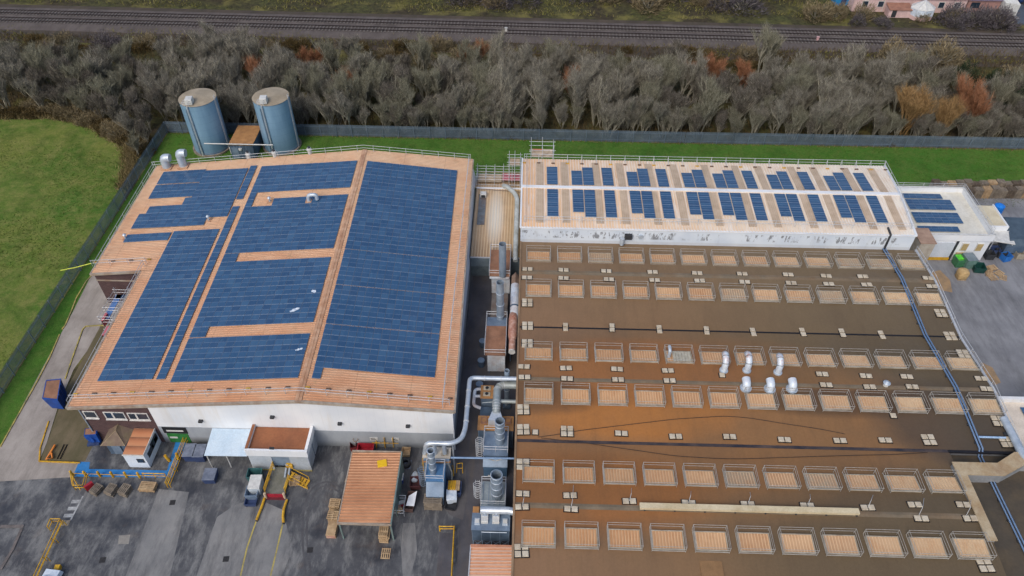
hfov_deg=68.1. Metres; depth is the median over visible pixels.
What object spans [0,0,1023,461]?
ground
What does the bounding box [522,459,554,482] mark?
rooflight guard
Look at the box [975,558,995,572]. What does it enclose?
ballast blocks
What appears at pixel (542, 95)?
bare tree
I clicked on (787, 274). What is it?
ballast blocks
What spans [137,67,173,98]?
bare tree
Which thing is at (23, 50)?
bare tree
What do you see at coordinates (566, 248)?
rooflight guard
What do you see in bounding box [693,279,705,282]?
ballast blocks
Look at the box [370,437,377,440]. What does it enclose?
sign
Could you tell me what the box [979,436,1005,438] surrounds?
conduit
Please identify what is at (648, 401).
rooflight guard
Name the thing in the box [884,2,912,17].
garden shed
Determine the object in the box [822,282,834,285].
ballast blocks
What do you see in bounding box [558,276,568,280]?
ballast blocks
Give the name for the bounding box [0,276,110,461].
path
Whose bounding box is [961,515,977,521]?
ballast blocks
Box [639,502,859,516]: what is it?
ridge duct
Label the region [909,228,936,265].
plant box
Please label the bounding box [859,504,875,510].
ballast blocks
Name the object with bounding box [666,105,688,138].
bare tree
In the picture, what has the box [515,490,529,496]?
ballast blocks
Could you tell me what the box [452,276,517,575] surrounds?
alley
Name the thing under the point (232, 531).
concrete strip
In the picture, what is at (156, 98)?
bare tree
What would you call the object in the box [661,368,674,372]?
ballast blocks
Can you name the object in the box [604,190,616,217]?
solar array
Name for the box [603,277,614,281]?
ballast blocks
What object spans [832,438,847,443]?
ballast blocks
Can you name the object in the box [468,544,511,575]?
lean to roof
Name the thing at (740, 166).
guard rail
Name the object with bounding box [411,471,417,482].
white sack
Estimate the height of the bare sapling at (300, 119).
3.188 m
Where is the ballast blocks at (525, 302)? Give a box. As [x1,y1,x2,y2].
[521,298,532,306]
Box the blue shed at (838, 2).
[831,0,848,5]
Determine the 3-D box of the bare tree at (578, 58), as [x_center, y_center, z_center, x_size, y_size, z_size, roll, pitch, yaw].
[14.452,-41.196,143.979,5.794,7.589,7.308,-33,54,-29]
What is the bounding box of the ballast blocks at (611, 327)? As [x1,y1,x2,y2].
[609,323,614,331]
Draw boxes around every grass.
[0,111,1023,192]
[0,131,1023,377]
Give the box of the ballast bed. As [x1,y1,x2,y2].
[0,7,1023,56]
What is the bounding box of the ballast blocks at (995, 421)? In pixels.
[990,415,1002,426]
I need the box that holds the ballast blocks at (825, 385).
[818,382,833,387]
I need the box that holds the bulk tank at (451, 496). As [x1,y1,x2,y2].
[446,489,456,503]
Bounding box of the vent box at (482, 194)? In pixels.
[480,191,485,197]
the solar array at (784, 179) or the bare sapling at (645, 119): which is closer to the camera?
the solar array at (784, 179)
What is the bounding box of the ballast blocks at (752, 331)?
[749,328,756,335]
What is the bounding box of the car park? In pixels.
[1017,3,1023,24]
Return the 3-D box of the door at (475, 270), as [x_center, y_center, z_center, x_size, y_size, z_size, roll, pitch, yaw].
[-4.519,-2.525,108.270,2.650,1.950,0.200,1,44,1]
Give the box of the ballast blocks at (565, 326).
[562,323,568,330]
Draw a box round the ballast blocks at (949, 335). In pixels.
[943,332,957,339]
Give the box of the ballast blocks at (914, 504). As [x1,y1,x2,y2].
[906,501,922,507]
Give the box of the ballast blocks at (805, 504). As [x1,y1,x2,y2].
[798,502,814,506]
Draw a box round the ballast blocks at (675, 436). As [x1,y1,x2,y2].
[668,434,682,439]
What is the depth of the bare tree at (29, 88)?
135.96 m
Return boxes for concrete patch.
[118,535,129,543]
[443,459,466,519]
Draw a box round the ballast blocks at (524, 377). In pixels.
[518,375,530,379]
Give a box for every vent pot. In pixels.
[245,150,250,158]
[271,149,276,157]
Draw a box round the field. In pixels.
[0,119,128,394]
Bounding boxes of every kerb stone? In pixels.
[0,525,23,527]
[0,528,22,569]
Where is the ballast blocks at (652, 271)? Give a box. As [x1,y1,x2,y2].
[646,270,658,273]
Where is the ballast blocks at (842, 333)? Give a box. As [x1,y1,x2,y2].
[838,328,846,337]
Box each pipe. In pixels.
[204,143,272,145]
[422,375,515,472]
[451,457,513,458]
[482,399,515,403]
[664,345,671,359]
[883,380,890,386]
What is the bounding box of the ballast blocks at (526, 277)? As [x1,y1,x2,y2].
[521,275,532,279]
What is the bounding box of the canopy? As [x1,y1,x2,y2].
[204,428,250,467]
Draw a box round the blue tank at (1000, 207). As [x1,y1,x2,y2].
[995,203,1004,213]
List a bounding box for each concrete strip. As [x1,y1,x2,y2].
[126,489,188,575]
[197,499,291,575]
[401,523,416,575]
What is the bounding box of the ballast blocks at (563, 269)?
[558,268,568,271]
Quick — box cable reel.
[402,457,411,468]
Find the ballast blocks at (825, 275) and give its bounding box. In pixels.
[820,274,831,277]
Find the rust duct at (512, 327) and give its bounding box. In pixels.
[508,312,517,360]
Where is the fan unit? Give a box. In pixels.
[472,385,493,415]
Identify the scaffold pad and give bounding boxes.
[109,303,120,323]
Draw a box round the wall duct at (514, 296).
[510,272,518,334]
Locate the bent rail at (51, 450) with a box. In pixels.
[45,444,55,459]
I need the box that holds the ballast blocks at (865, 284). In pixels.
[860,283,872,286]
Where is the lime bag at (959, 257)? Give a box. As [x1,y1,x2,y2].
[955,254,963,260]
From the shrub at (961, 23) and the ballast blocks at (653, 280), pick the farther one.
the shrub at (961, 23)
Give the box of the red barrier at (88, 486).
[84,481,94,491]
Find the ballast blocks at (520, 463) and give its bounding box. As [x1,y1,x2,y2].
[516,458,529,469]
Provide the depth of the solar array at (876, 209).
106.01 m
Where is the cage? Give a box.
[962,252,978,268]
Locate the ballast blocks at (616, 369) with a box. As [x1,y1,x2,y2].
[610,366,623,371]
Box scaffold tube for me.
[60,263,90,270]
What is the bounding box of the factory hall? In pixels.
[511,241,1023,575]
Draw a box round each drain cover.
[99,557,105,562]
[223,556,228,561]
[307,547,312,552]
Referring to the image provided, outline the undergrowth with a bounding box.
[0,30,1023,145]
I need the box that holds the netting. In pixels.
[101,313,109,326]
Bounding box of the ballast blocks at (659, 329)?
[656,325,662,332]
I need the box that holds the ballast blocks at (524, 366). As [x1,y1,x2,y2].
[518,364,530,369]
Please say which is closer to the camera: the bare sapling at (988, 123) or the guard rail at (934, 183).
the guard rail at (934, 183)
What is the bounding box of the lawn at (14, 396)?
[0,132,1023,443]
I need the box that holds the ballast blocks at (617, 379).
[611,377,624,382]
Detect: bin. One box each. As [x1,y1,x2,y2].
[181,443,196,461]
[192,444,206,461]
[202,468,217,483]
[244,486,258,499]
[244,497,257,506]
[246,468,262,480]
[247,474,263,493]
[410,476,420,489]
[447,480,461,496]
[476,381,482,391]
[478,357,484,367]
[479,338,484,347]
[951,254,965,267]
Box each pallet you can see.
[89,482,102,493]
[103,483,117,493]
[104,485,117,494]
[117,483,130,493]
[138,481,156,489]
[138,482,155,490]
[289,475,300,483]
[326,510,338,519]
[329,498,340,506]
[378,526,388,535]
[378,527,388,536]
[380,548,390,558]
[423,494,441,503]
[424,495,441,503]
[956,179,965,183]
[986,270,993,276]
[987,264,997,269]
[988,179,997,183]
[995,270,1004,276]
[1007,187,1016,190]
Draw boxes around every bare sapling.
[0,70,17,91]
[32,87,48,107]
[41,83,53,101]
[57,87,69,107]
[110,57,132,74]
[122,84,138,97]
[123,86,141,102]
[163,97,180,121]
[219,103,229,127]
[220,101,229,122]
[227,107,240,126]
[289,87,301,121]
[290,101,298,123]
[294,112,304,123]
[301,103,310,123]
[304,91,321,124]
[330,94,346,124]
[351,97,368,124]
[358,83,376,109]
[358,106,369,129]
[366,96,393,129]
[377,110,392,132]
[383,96,404,110]
[388,99,409,130]
[390,106,412,127]
[400,109,413,132]
[407,105,422,127]
[407,113,416,127]
[414,93,422,103]
[416,96,434,126]
[417,99,436,122]
[429,97,445,129]
[432,66,455,95]
[434,89,459,125]
[434,98,451,125]
[437,105,459,128]
[456,105,470,130]
[465,104,480,127]
[470,97,494,111]
[472,105,492,130]
[472,117,481,130]
[479,109,491,130]
[484,105,506,134]
[497,118,506,128]
[501,109,513,127]
[512,116,523,132]
[513,103,525,117]
[524,117,538,130]
[530,98,547,129]
[552,100,569,130]
[556,97,568,110]
[567,88,582,105]
[569,104,585,128]
[594,103,604,127]
[595,104,615,130]
[604,99,627,130]
[623,102,640,130]
[626,100,643,131]
[636,108,654,134]
[645,101,661,129]
[659,108,674,132]
[664,110,675,134]
[674,104,691,127]
[674,106,696,131]
[685,109,703,137]
[687,116,699,131]
[714,109,728,133]
[727,105,743,130]
[729,117,746,138]
[732,93,757,121]
[732,96,747,115]
[748,109,763,135]
[750,101,773,132]
[768,108,778,133]
[775,81,784,102]
[784,121,803,138]
[786,119,801,136]
[790,107,808,139]
[793,104,812,133]
[805,120,818,138]
[809,101,832,133]
[821,118,835,139]
[830,108,854,137]
[835,121,842,135]
[841,116,860,141]
[846,111,875,139]
[851,103,875,133]
[855,109,874,135]
[871,106,887,136]
[877,123,891,138]
[882,106,901,134]
[894,117,909,136]
[909,108,933,135]
[912,114,929,142]
[913,110,935,135]
[928,122,947,141]
[929,121,945,141]
[930,103,938,124]
[936,65,956,86]
[942,118,964,136]
[959,115,978,139]
[966,113,984,141]
[968,117,987,142]
[971,116,995,141]
[973,80,990,93]
[974,111,988,121]
[983,120,995,140]
[986,122,1001,141]
[988,104,1001,122]
[993,67,1017,84]
[993,110,1011,136]
[1002,115,1023,140]
[1007,111,1023,137]
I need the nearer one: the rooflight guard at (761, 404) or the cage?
the rooflight guard at (761, 404)
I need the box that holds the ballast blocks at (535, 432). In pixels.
[532,429,538,435]
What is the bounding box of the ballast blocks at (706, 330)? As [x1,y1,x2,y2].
[703,326,709,334]
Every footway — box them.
[74,462,89,475]
[74,469,168,476]
[167,442,185,476]
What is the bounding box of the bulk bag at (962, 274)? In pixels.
[955,267,969,280]
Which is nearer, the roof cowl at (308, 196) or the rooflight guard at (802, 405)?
the rooflight guard at (802, 405)
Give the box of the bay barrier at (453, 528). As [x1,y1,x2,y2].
[439,526,454,575]
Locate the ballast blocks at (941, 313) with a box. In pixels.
[934,309,948,317]
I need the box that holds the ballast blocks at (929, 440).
[920,434,937,445]
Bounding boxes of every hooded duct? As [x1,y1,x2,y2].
[740,376,751,392]
[764,377,775,393]
[786,377,797,393]
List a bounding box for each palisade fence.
[0,123,167,395]
[163,121,685,142]
[685,132,1023,148]
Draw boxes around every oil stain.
[932,270,951,291]
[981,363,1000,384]
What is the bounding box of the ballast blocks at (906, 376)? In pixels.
[899,374,913,379]
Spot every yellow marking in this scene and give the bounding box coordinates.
[240,521,255,575]
[270,524,282,575]
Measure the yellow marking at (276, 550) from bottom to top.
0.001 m
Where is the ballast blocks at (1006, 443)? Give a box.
[998,436,1013,447]
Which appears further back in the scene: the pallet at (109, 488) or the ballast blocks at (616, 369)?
the ballast blocks at (616, 369)
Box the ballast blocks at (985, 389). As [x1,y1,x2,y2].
[978,386,993,391]
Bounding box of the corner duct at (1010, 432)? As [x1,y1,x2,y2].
[1000,416,1023,458]
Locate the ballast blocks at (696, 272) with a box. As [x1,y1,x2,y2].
[691,271,702,274]
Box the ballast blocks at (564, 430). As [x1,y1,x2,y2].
[560,426,573,436]
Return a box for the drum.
[350,442,356,451]
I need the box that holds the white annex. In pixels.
[898,186,996,259]
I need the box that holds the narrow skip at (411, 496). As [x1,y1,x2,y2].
[404,490,416,512]
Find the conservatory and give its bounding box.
[908,0,935,21]
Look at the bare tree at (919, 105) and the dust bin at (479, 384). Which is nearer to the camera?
the dust bin at (479, 384)
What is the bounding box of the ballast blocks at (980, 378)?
[973,376,987,381]
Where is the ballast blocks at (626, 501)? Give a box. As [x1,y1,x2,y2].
[621,498,636,504]
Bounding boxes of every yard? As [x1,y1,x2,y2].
[0,275,472,575]
[926,197,1023,396]
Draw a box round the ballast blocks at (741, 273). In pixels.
[736,272,747,275]
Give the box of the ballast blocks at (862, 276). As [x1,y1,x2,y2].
[856,274,868,278]
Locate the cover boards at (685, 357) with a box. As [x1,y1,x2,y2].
[672,351,691,361]
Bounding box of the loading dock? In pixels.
[244,424,317,470]
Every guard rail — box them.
[66,261,144,403]
[68,386,452,404]
[90,258,150,265]
[93,161,155,268]
[151,145,470,167]
[442,158,468,407]
[523,153,886,169]
[524,216,912,228]
[525,159,526,222]
[884,162,913,229]
[895,182,964,186]
[915,246,1022,443]
[965,185,995,230]
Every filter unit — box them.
[417,447,452,504]
[471,513,509,544]
[473,469,505,512]
[475,416,513,476]
[484,280,507,372]
[489,242,510,294]
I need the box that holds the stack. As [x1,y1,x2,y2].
[503,369,510,408]
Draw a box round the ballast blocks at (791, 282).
[785,281,797,285]
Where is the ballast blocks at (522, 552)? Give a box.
[514,544,529,557]
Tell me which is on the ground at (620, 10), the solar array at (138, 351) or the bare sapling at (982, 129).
the bare sapling at (982, 129)
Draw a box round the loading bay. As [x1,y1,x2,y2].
[436,533,452,575]
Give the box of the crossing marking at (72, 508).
[63,500,80,516]
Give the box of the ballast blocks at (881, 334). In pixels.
[877,331,885,338]
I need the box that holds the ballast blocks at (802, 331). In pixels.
[798,328,806,336]
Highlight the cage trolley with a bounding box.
[394,495,405,515]
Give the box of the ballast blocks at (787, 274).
[782,272,793,276]
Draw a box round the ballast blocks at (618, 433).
[614,430,627,436]
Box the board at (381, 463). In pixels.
[377,459,386,467]
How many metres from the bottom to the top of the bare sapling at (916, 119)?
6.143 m
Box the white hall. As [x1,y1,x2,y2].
[520,158,917,249]
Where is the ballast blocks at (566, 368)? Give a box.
[559,366,572,370]
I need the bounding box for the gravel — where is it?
[41,314,111,460]
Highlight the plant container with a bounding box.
[229,125,262,158]
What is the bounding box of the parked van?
[42,568,62,575]
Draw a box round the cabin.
[122,428,160,467]
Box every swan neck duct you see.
[719,351,728,373]
[742,351,752,373]
[773,353,783,375]
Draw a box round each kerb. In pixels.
[0,334,59,446]
[38,421,80,463]
[62,276,90,329]
[64,325,109,378]
[929,182,1023,186]
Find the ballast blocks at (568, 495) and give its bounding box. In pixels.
[562,492,577,498]
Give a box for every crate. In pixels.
[326,520,338,537]
[402,447,410,456]
[983,250,996,259]
[988,245,1001,253]
[995,248,1007,257]
[999,251,1013,261]
[1012,251,1023,259]
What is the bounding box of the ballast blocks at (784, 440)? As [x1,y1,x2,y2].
[777,437,791,442]
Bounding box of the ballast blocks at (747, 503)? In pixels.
[739,501,754,504]
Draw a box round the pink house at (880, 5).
[847,0,967,12]
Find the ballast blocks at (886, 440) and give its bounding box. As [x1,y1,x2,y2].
[877,437,892,443]
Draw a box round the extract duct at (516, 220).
[502,184,519,261]
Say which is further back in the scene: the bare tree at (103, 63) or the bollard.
the bare tree at (103, 63)
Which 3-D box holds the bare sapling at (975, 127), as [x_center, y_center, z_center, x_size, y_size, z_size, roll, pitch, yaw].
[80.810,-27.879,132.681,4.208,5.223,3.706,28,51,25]
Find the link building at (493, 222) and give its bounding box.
[470,181,520,275]
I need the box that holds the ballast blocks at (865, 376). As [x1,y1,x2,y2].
[858,373,872,378]
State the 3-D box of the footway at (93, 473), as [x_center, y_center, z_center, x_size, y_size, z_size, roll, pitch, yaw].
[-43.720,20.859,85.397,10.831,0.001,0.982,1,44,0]
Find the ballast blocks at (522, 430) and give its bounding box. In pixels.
[517,424,530,435]
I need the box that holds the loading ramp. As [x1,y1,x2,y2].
[263,461,292,499]
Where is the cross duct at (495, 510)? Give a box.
[480,506,512,514]
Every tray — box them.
[444,501,456,510]
[882,248,1023,551]
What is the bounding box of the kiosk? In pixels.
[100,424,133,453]
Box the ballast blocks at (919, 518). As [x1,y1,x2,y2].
[913,515,929,522]
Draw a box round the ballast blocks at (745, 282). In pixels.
[738,280,750,284]
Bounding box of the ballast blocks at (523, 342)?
[521,339,533,347]
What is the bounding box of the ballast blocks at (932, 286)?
[925,284,937,288]
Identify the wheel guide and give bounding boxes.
[255,497,265,521]
[282,499,287,523]
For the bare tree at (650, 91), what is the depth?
133.94 m
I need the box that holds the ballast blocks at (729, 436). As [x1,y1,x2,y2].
[722,434,736,439]
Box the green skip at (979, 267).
[972,262,986,273]
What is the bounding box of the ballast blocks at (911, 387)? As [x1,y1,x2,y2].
[904,384,919,389]
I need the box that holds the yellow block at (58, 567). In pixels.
[53,564,61,569]
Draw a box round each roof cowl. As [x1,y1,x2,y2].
[160,154,173,170]
[175,149,189,168]
[305,193,318,202]
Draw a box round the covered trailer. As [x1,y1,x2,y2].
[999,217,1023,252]
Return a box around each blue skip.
[42,379,66,408]
[84,428,101,442]
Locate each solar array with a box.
[97,229,218,380]
[123,232,171,241]
[131,168,247,228]
[156,165,256,378]
[170,333,309,381]
[189,253,330,337]
[225,192,347,253]
[251,160,356,192]
[312,161,456,378]
[547,167,557,184]
[547,189,557,215]
[571,167,593,184]
[572,189,596,216]
[601,168,613,185]
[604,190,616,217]
[626,168,650,185]
[629,191,655,217]
[655,169,669,186]
[660,191,674,218]
[681,170,706,187]
[686,192,713,218]
[712,170,738,187]
[718,192,747,219]
[741,171,757,188]
[749,193,767,219]
[766,171,793,188]
[774,194,805,221]
[797,172,815,189]
[807,194,827,220]
[823,172,852,190]
[833,195,865,222]
[853,173,873,190]
[866,196,887,222]
[902,193,942,198]
[905,199,955,209]
[911,212,963,223]
[917,226,959,231]
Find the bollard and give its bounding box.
[163,454,171,462]
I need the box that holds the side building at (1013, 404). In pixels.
[999,396,1023,446]
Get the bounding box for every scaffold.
[98,287,127,325]
[475,163,520,185]
[507,151,521,187]
[529,137,555,158]
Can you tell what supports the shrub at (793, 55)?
on the ground at (620, 10)
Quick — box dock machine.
[284,463,292,476]
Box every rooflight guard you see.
[521,520,555,547]
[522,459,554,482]
[524,382,552,403]
[525,341,552,358]
[526,245,550,261]
[526,281,551,296]
[557,246,581,262]
[558,279,583,298]
[559,342,587,361]
[561,383,590,404]
[562,460,595,483]
[564,521,599,549]
[588,247,613,263]
[590,280,616,298]
[594,343,623,362]
[597,384,628,406]
[602,461,636,485]
[607,522,643,550]
[618,247,644,262]
[622,281,649,299]
[629,343,659,363]
[634,384,665,407]
[642,462,677,486]
[649,248,675,264]
[649,523,686,552]
[654,281,682,300]
[664,344,694,363]
[671,385,703,407]
[679,249,707,265]
[682,463,718,487]
[686,282,715,300]
[692,524,731,552]
[698,345,730,365]
[707,386,741,409]
[710,249,738,265]
[719,283,748,301]
[722,464,759,488]
[733,346,766,365]
[735,525,775,553]
[741,250,770,266]
[744,387,778,409]
[751,283,781,301]
[762,465,800,489]
[768,347,802,365]
[772,251,801,267]
[777,527,819,555]
[781,388,816,411]
[783,284,814,303]
[802,466,842,490]
[803,251,833,267]
[803,347,838,367]
[815,285,847,304]
[818,389,854,411]
[820,528,863,556]
[833,252,864,268]
[838,348,874,367]
[842,467,883,492]
[848,286,880,304]
[854,390,892,412]
[863,529,907,557]
[864,253,896,269]
[873,349,909,368]
[880,286,913,304]
[882,468,925,493]
[891,391,930,413]
[895,253,927,270]
[906,530,952,558]
[908,350,945,370]
[913,287,946,305]
[922,469,966,494]
[929,391,968,413]
[944,351,981,371]
[949,531,996,559]
[966,392,1006,414]
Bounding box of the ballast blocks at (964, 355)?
[954,349,970,357]
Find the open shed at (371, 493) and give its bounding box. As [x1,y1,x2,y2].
[337,450,403,539]
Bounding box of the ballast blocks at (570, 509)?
[563,505,578,512]
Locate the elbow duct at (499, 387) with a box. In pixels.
[488,381,515,424]
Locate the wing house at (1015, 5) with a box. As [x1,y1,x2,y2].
[966,0,1020,15]
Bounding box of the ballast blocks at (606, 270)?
[600,269,611,272]
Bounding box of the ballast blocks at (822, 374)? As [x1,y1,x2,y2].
[815,371,828,376]
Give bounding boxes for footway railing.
[73,473,142,475]
[142,473,165,477]
[165,437,187,487]
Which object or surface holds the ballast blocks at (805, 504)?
on the factory hall
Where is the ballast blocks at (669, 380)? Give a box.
[662,378,676,383]
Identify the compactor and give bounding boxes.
[84,436,99,446]
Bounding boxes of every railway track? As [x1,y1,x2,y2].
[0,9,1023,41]
[0,16,1023,49]
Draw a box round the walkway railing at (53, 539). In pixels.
[33,520,66,575]
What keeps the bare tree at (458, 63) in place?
on the ground at (620, 10)
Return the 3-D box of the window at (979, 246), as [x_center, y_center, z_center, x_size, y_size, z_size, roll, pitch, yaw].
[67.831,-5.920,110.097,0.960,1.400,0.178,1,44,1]
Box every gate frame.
[46,518,70,530]
[69,471,88,489]
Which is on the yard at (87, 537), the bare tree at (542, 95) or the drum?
the drum
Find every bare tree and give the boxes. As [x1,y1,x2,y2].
[0,38,20,60]
[0,40,5,62]
[0,48,21,67]
[0,50,26,95]
[0,77,9,108]
[11,74,43,107]
[19,38,53,85]
[19,40,35,55]
[23,65,48,89]
[38,45,64,83]
[41,53,72,98]
[43,40,69,57]
[44,86,66,109]
[56,59,97,96]
[56,77,86,103]
[59,37,81,67]
[61,52,82,84]
[64,78,88,113]
[76,64,96,94]
[79,43,113,87]
[80,90,106,117]
[83,71,120,105]
[88,42,111,73]
[89,70,124,109]
[101,63,134,89]
[102,94,120,122]
[105,34,134,81]
[112,109,134,132]
[117,55,139,85]
[119,54,138,79]
[122,90,141,118]
[125,129,140,156]
[128,99,153,130]
[131,60,164,100]
[133,118,151,142]
[137,57,160,69]
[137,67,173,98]
[142,87,168,121]
[148,62,178,96]
[152,32,184,64]
[160,46,187,80]
[162,85,183,121]
[166,72,191,97]
[168,40,198,62]
[174,57,205,82]
[181,55,219,90]
[181,56,203,71]
[184,18,224,56]
[191,33,223,62]
[193,52,223,86]
[203,34,246,75]
[205,56,235,80]
[205,71,232,109]
[209,46,244,86]
[212,84,241,123]
[218,54,242,91]
[219,22,252,65]
[225,32,261,82]
[228,78,261,125]
[231,76,254,113]
[241,54,268,89]
[249,68,269,89]
[255,57,281,84]
[256,56,284,86]
[260,39,290,81]
[270,65,299,95]
[272,43,296,69]
[278,54,302,90]
[292,91,306,124]
[293,61,310,96]
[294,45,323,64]
[295,59,330,97]
[299,61,327,113]
[310,37,338,73]
[311,90,339,128]
[315,38,341,75]
[318,66,341,95]
[324,68,350,116]
[327,67,356,99]
[327,88,353,128]
[335,57,365,73]
[336,32,359,59]
[337,69,370,119]
[343,42,366,64]
[347,48,374,84]
[358,56,402,105]
[372,79,401,102]
[375,53,398,76]
[379,61,388,96]
[386,63,411,90]
[387,106,406,131]
[389,74,415,105]
[393,52,412,71]
[399,31,433,72]
[405,68,425,92]
[410,65,442,99]
[420,93,436,118]
[426,64,453,99]
[430,53,458,92]
[437,54,456,65]
[440,57,461,91]
[447,80,477,111]
[453,35,481,70]
[454,65,474,103]
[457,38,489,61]
[459,58,482,88]
[465,71,494,106]
[468,50,503,92]
[478,92,502,130]
[484,61,521,102]
[486,28,511,71]
[496,48,523,89]
[497,88,520,128]
[502,59,531,104]
[507,49,530,76]
[510,83,534,122]
[512,40,535,86]
[522,52,546,94]
[525,57,554,99]
[526,69,552,111]
[537,69,568,110]
[538,36,563,78]
[539,54,560,82]
[549,43,568,72]
[559,39,578,74]
[563,62,594,100]
[565,57,603,108]
[567,69,587,125]
[575,46,604,85]
[581,51,613,95]
[586,72,616,125]
[587,50,608,71]
[597,98,625,137]
[599,69,621,100]
[600,48,628,82]
[604,65,635,106]
[607,56,627,84]
[622,60,642,80]
[622,73,643,102]
[623,92,652,133]
[630,52,665,100]
[639,77,662,112]
[642,54,669,72]
[652,52,689,97]
[652,99,669,137]
[655,74,678,100]
[659,83,682,110]
[663,38,687,62]
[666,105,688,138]
[668,91,696,111]
[673,47,710,98]
[683,62,707,101]
[689,71,714,102]
[693,93,721,133]
[696,71,731,126]
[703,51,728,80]
[706,76,735,97]
[719,68,742,102]
[729,83,745,106]
[731,84,759,116]
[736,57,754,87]
[744,72,773,105]
[747,66,769,104]
[750,19,788,73]
[754,93,776,112]
[764,53,788,82]
[769,62,802,100]
[769,96,788,134]
[779,88,806,125]
[781,69,816,116]
[786,84,812,115]
[790,61,813,76]
[791,49,810,75]
[801,51,830,74]
[801,82,819,109]
[806,56,833,90]
[809,96,845,137]
[816,67,850,105]
[825,76,856,92]
[828,55,859,81]
[833,87,864,133]
[840,38,866,82]
[843,90,872,109]
[848,77,876,100]
[858,57,872,79]
[862,56,896,88]
[863,88,887,114]
[870,57,904,90]
[873,83,896,112]
[882,65,915,112]
[886,46,908,90]
[894,79,942,134]
[903,46,933,88]
[909,54,945,89]
[912,79,946,128]
[913,67,949,92]
[927,84,950,106]
[935,93,968,139]
[942,89,956,104]
[946,102,968,132]
[951,69,972,99]
[955,71,996,126]
[956,113,971,136]
[972,108,1005,136]
[983,77,1005,97]
[989,99,1011,115]
[990,71,1017,103]
[1004,77,1023,106]
[1007,91,1023,113]
[1007,99,1023,117]
[1010,123,1023,143]
[1011,67,1023,92]
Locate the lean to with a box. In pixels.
[977,204,1014,249]
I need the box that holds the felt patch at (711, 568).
[700,561,723,575]
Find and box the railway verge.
[0,4,1023,67]
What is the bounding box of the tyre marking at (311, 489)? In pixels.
[301,481,343,574]
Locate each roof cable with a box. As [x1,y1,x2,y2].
[539,416,843,436]
[543,438,927,458]
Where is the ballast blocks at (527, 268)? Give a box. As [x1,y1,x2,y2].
[522,267,532,270]
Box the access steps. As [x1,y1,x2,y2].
[287,467,309,488]
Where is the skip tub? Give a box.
[356,443,373,449]
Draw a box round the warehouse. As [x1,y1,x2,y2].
[65,149,475,449]
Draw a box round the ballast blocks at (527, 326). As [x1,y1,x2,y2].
[521,322,533,329]
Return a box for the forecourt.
[0,461,77,480]
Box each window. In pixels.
[82,411,99,419]
[102,412,127,420]
[126,413,150,421]
[136,459,144,462]
[147,444,153,457]
[150,433,157,447]
[161,427,187,433]
[877,1,883,6]
[937,2,945,7]
[959,243,969,250]
[970,2,980,7]
[973,243,983,250]
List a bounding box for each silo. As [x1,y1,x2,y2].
[178,88,230,156]
[252,87,301,155]
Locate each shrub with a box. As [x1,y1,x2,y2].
[0,107,8,118]
[9,106,26,118]
[19,97,36,108]
[20,107,33,118]
[22,105,42,118]
[23,34,46,45]
[26,110,40,119]
[30,102,48,115]
[34,41,57,57]
[35,38,52,44]
[36,100,57,113]
[47,30,71,46]
[47,104,61,115]
[52,106,61,118]
[55,99,71,115]
[58,101,74,120]
[62,106,82,121]
[70,109,93,127]
[78,43,89,50]
[80,109,105,125]
[87,29,118,51]
[91,116,114,128]
[98,33,122,55]
[99,119,121,139]
[105,121,124,135]
[105,122,127,140]
[109,41,139,52]
[115,133,129,145]
[127,139,148,152]
[132,31,158,50]
[132,40,154,54]
[132,142,156,156]
[140,137,155,145]
[262,37,281,53]
[279,37,297,49]
[280,42,294,51]
[292,37,312,51]
[357,40,369,51]
[377,45,394,57]
[382,51,410,57]
[393,36,412,51]
[413,52,436,67]
[425,32,446,52]
[436,37,454,51]
[443,128,456,137]
[446,0,482,6]
[448,45,473,63]
[463,0,482,6]
[464,127,475,138]
[475,38,491,56]
[481,0,514,11]
[482,0,501,9]
[483,0,508,9]
[501,127,519,138]
[513,0,543,9]
[524,127,545,138]
[562,48,586,68]
[598,0,624,6]
[614,129,630,138]
[620,45,633,53]
[631,0,666,15]
[651,0,675,5]
[674,129,691,143]
[680,45,701,61]
[696,0,729,12]
[701,47,725,64]
[703,0,728,13]
[716,0,770,17]
[727,57,753,69]
[737,43,757,60]
[741,131,759,141]
[752,60,764,70]
[763,49,786,60]
[788,54,809,62]
[801,0,835,23]
[823,0,851,21]
[848,12,866,27]
[850,1,876,21]
[872,14,894,29]
[875,33,917,66]
[881,135,898,147]
[915,12,930,24]
[921,34,966,71]
[930,0,975,29]
[940,13,967,31]
[941,8,963,25]
[944,56,984,88]
[944,58,971,71]
[963,5,990,30]
[970,9,999,30]
[972,64,1009,89]
[975,3,1000,28]
[980,2,1017,34]
[990,7,1022,29]
[998,79,1023,118]
[1000,63,1023,78]
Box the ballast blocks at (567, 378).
[560,376,573,381]
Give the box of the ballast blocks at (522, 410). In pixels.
[517,404,529,414]
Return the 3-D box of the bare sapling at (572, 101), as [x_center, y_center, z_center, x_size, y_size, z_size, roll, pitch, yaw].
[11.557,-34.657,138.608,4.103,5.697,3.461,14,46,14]
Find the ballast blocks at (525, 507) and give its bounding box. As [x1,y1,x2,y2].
[515,503,529,510]
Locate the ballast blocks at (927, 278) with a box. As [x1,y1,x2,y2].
[921,276,933,279]
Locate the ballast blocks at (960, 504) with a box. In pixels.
[954,501,971,508]
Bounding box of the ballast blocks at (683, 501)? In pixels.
[680,499,695,503]
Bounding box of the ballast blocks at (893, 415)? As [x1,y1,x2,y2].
[889,413,897,418]
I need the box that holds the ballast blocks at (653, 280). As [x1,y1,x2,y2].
[648,278,660,282]
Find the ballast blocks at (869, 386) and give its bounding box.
[862,384,876,389]
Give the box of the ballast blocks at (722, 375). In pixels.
[718,373,725,377]
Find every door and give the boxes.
[111,446,122,453]
[167,433,191,442]
[232,148,239,157]
[471,266,488,275]

